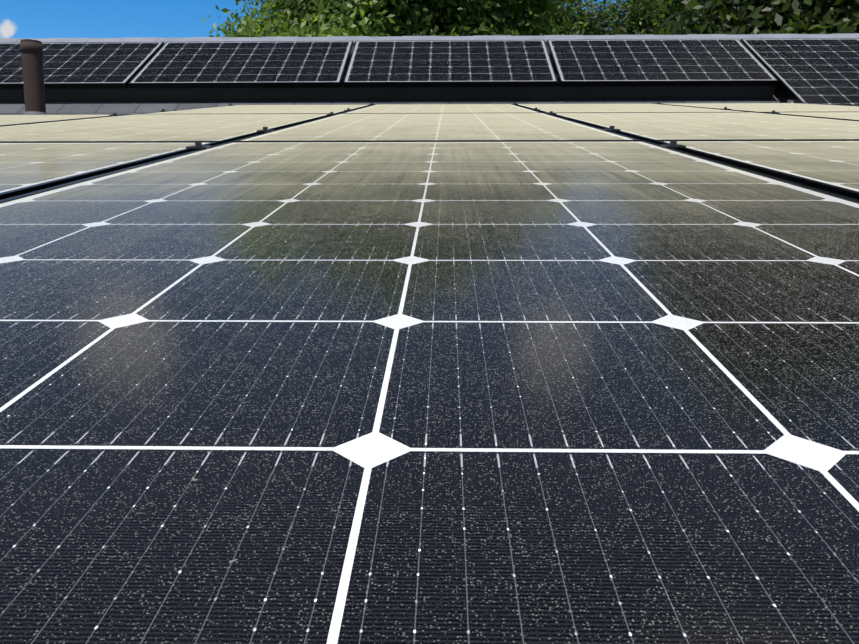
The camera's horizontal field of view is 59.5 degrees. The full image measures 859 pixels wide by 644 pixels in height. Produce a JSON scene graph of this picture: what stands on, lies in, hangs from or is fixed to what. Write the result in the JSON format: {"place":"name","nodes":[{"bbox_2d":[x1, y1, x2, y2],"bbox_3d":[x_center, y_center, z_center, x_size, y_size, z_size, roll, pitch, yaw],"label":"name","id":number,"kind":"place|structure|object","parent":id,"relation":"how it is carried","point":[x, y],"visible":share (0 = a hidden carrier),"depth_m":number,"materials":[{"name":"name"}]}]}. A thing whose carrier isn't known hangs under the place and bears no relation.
{"place":"outdoors","nodes":[
{"label":"outdoors","id":0,"kind":"place"},
{"bbox_2d":[24,111,46,113],"bbox_3d":[-2.123,-1.064,4.062,0.260,0.130,0.260,0,7,1],"label":"pipe flashing","id":1,"kind":"object","parent":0,"point":[31,112],"visible":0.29,"depth_m":4.00,"materials":[{"name":"grey metal"}]},
{"bbox_2d":[0,0,632,38],"label":"sky","id":2,"kind":"structure","parent":0,"point":[23,19],"materials":[{"name":"blue"}]},
{"bbox_2d":[547,39,777,86],"bbox_3d":[1.826,-2.117,6.102,1.640,0.040,1.000,0,38,1],"label":"solar panel","id":3,"kind":"object","parent":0,"point":[647,62],"visible":1,"depth_m":6.01,"materials":[{"name":"black"}]},
{"label":"lawn","id":4,"kind":"structure","parent":0,"visible":0},
{"bbox_3d":[8.964,-9.116,37.088,11.332,18.003,8.948,0,7,1],"label":"trunk and limbs","id":5,"kind":"object","parent":4,"relation":"on","visible":0},
{"bbox_2d":[543,0,683,34],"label":"tree foliage","id":6,"kind":"object","parent":5,"relation":"attached to","point":[634,11],"visible":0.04,"depth_m":34.43,"materials":[{"name":"green plant"}]},
{"bbox_3d":[8.603,-3.531,15.021,8.445,12.697,6.852,0,7,1],"label":"tree maple right trunk and limbs","id":7,"kind":"object","parent":4,"relation":"on","visible":0},
{"bbox_2d":[630,0,858,34],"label":"tree","id":8,"kind":"object","parent":7,"relation":"attached to","point":[733,17],"visible":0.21,"depth_m":12.97,"materials":[{"name":"green plant"}]},
{"bbox_3d":[-1.446,-7.004,26.411,11.636,16.540,11.522,0,7,1],"label":"central oak tree trunk and limbs","id":9,"kind":"object","parent":4,"relation":"on","visible":0},
{"bbox_2d":[202,0,587,36],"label":"tree","id":10,"kind":"object","parent":9,"relation":"in","point":[331,18],"visible":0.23,"depth_m":22.43,"materials":[{"name":"green plant"}]},
{"bbox_3d":[-3.216,-0.128,1.644,11.470,0.258,9.530,0,17,1],"label":"low roof fascia","id":11,"kind":"object","parent":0,"visible":0},
{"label":"low roof slope","id":12,"kind":"object","parent":11,"relation":"on","visible":0},
{"bbox_2d":[20,39,45,112],"bbox_3d":[-2.123,-1.188,4.046,0.108,0.620,0.108,0,7,1],"label":"vent pipe","id":13,"kind":"object","parent":12,"relation":"on","point":[31,51],"visible":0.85,"depth_m":3.99,"materials":[{"name":"brown metal"}]},
{"bbox_2d":[109,101,804,149],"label":"clamps","id":14,"kind":"object","parent":12,"relation":"on","point":[199,145],"visible":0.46,"depth_m":2.19,"materials":[{"name":"black metal"}]},
{"bbox_2d":[0,114,129,125],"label":"solar panel","id":15,"kind":"object","parent":14,"relation":"on","point":[5,120],"visible":0.5,"depth_m":3.38,"materials":[{"name":"black"}]},
{"bbox_2d":[0,142,219,199],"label":"solar panel","id":16,"kind":"object","parent":14,"relation":"on","point":[27,167],"visible":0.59,"depth_m":1.40,"materials":[{"name":"black"}]},
{"bbox_2d":[0,113,334,143],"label":"solar panel","id":17,"kind":"object","parent":14,"relation":"in","point":[222,128],"visible":0.6,"depth_m":2.48,"materials":[{"name":"black"}]},
{"bbox_2d":[142,104,370,113],"bbox_3d":[-0.943,-1.312,4.686,1.000,0.041,1.960,0,17,1],"label":"solar panel","id":18,"kind":"object","parent":14,"relation":"on","point":[289,109],"visible":0.5,"depth_m":4.44,"materials":[{"name":"black"}]},
{"bbox_2d":[0,141,858,643],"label":"solar panel","id":19,"kind":"object","parent":14,"relation":"on","point":[432,393],"visible":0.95,"depth_m":0.32,"materials":[{"name":"black"}]},
{"bbox_2d":[232,113,641,141],"bbox_3d":[0.037,-0.717,2.775,1.000,0.041,1.960,0,17,1],"label":"solar panel","id":20,"kind":"object","parent":14,"relation":"in","point":[443,127],"visible":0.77,"depth_m":2.33,"materials":[{"name":"black"}]},
{"bbox_2d":[344,104,541,112],"bbox_3d":[0.081,-1.310,4.663,1.000,0.041,1.960,0,17,1],"label":"solar panel","id":21,"kind":"object","parent":14,"relation":"on","point":[443,108],"visible":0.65,"depth_m":4.46,"materials":[{"name":"black"}]},
{"bbox_2d":[515,103,746,112],"bbox_3d":[1.106,-1.306,4.640,1.000,0.041,1.960,0,17,1],"label":"solar panel","id":22,"kind":"object","parent":14,"relation":"on","point":[600,108],"visible":0.46,"depth_m":4.40,"materials":[{"name":"black"}]},
{"bbox_2d":[552,112,858,142],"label":"solar panel","id":23,"kind":"object","parent":14,"relation":"in","point":[651,127],"visible":0.56,"depth_m":2.48,"materials":[{"name":"black"}]},
{"bbox_2d":[653,103,858,111],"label":"solar panel","id":24,"kind":"object","parent":14,"relation":"on","point":[776,107],"visible":0.48,"depth_m":4.50,"materials":[{"name":"black"}]},
{"bbox_2d":[654,140,858,199],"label":"solar panel","id":25,"kind":"object","parent":14,"relation":"on","point":[832,166],"visible":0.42,"depth_m":1.38,"materials":[{"name":"black"}]},
{"bbox_2d":[759,112,858,120],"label":"solar panel","id":26,"kind":"object","parent":14,"relation":"on","point":[854,116],"visible":0.33,"depth_m":3.36,"materials":[{"name":"black"}]},
{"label":"house walls","id":27,"kind":"object","parent":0,"visible":0},
{"bbox_2d":[0,43,792,114],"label":"main roof","id":28,"kind":"structure","parent":27,"relation":"on","point":[780,95],"depth_m":5.81,"materials":[{"name":"metal"}]},
{"bbox_2d":[0,86,775,102],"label":"panel skirt","id":29,"kind":"object","parent":28,"relation":"attached to","point":[558,93],"visible":0.89,"depth_m":5.81,"materials":[{"name":"black metal"}]},
{"bbox_2d":[0,33,858,43],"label":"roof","id":30,"kind":"structure","parent":28,"relation":"on","point":[484,37],"depth_m":6.96,"materials":[{"name":"metal"}]},
{"bbox_2d":[341,53,795,102],"bbox_3d":[-1.274,-1.905,6.015,12.055,0.114,1.120,0,38,1],"label":"panel racking","id":31,"kind":"object","parent":28,"relation":"on","point":[790,101],"depth_m":5.48,"materials":[{"name":"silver metal"}]},
{"bbox_2d":[0,42,163,88],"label":"solar panel","id":32,"kind":"object","parent":31,"relation":"on","point":[89,65],"visible":0.83,"depth_m":6.16,"materials":[{"name":"black"}]},
{"bbox_2d":[128,41,353,87],"bbox_3d":[-1.493,-2.127,6.177,1.640,0.040,1.000,0,38,1],"label":"solar panel","id":33,"kind":"object","parent":31,"relation":"on","point":[268,64],"visible":1,"depth_m":6.08,"materials":[{"name":"black"}]},
{"bbox_2d":[343,40,557,87],"bbox_3d":[0.167,-2.122,6.140,1.640,0.040,1.000,0,38,1],"label":"solar panel","id":34,"kind":"object","parent":31,"relation":"on","point":[461,63],"visible":1,"depth_m":6.04,"materials":[{"name":"black"}]},
{"bbox_2d":[740,38,858,105],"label":"solar panel","id":35,"kind":"object","parent":31,"relation":"on","point":[825,71],"visible":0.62,"depth_m":5.92,"materials":[{"name":"black glass"}]}
]}

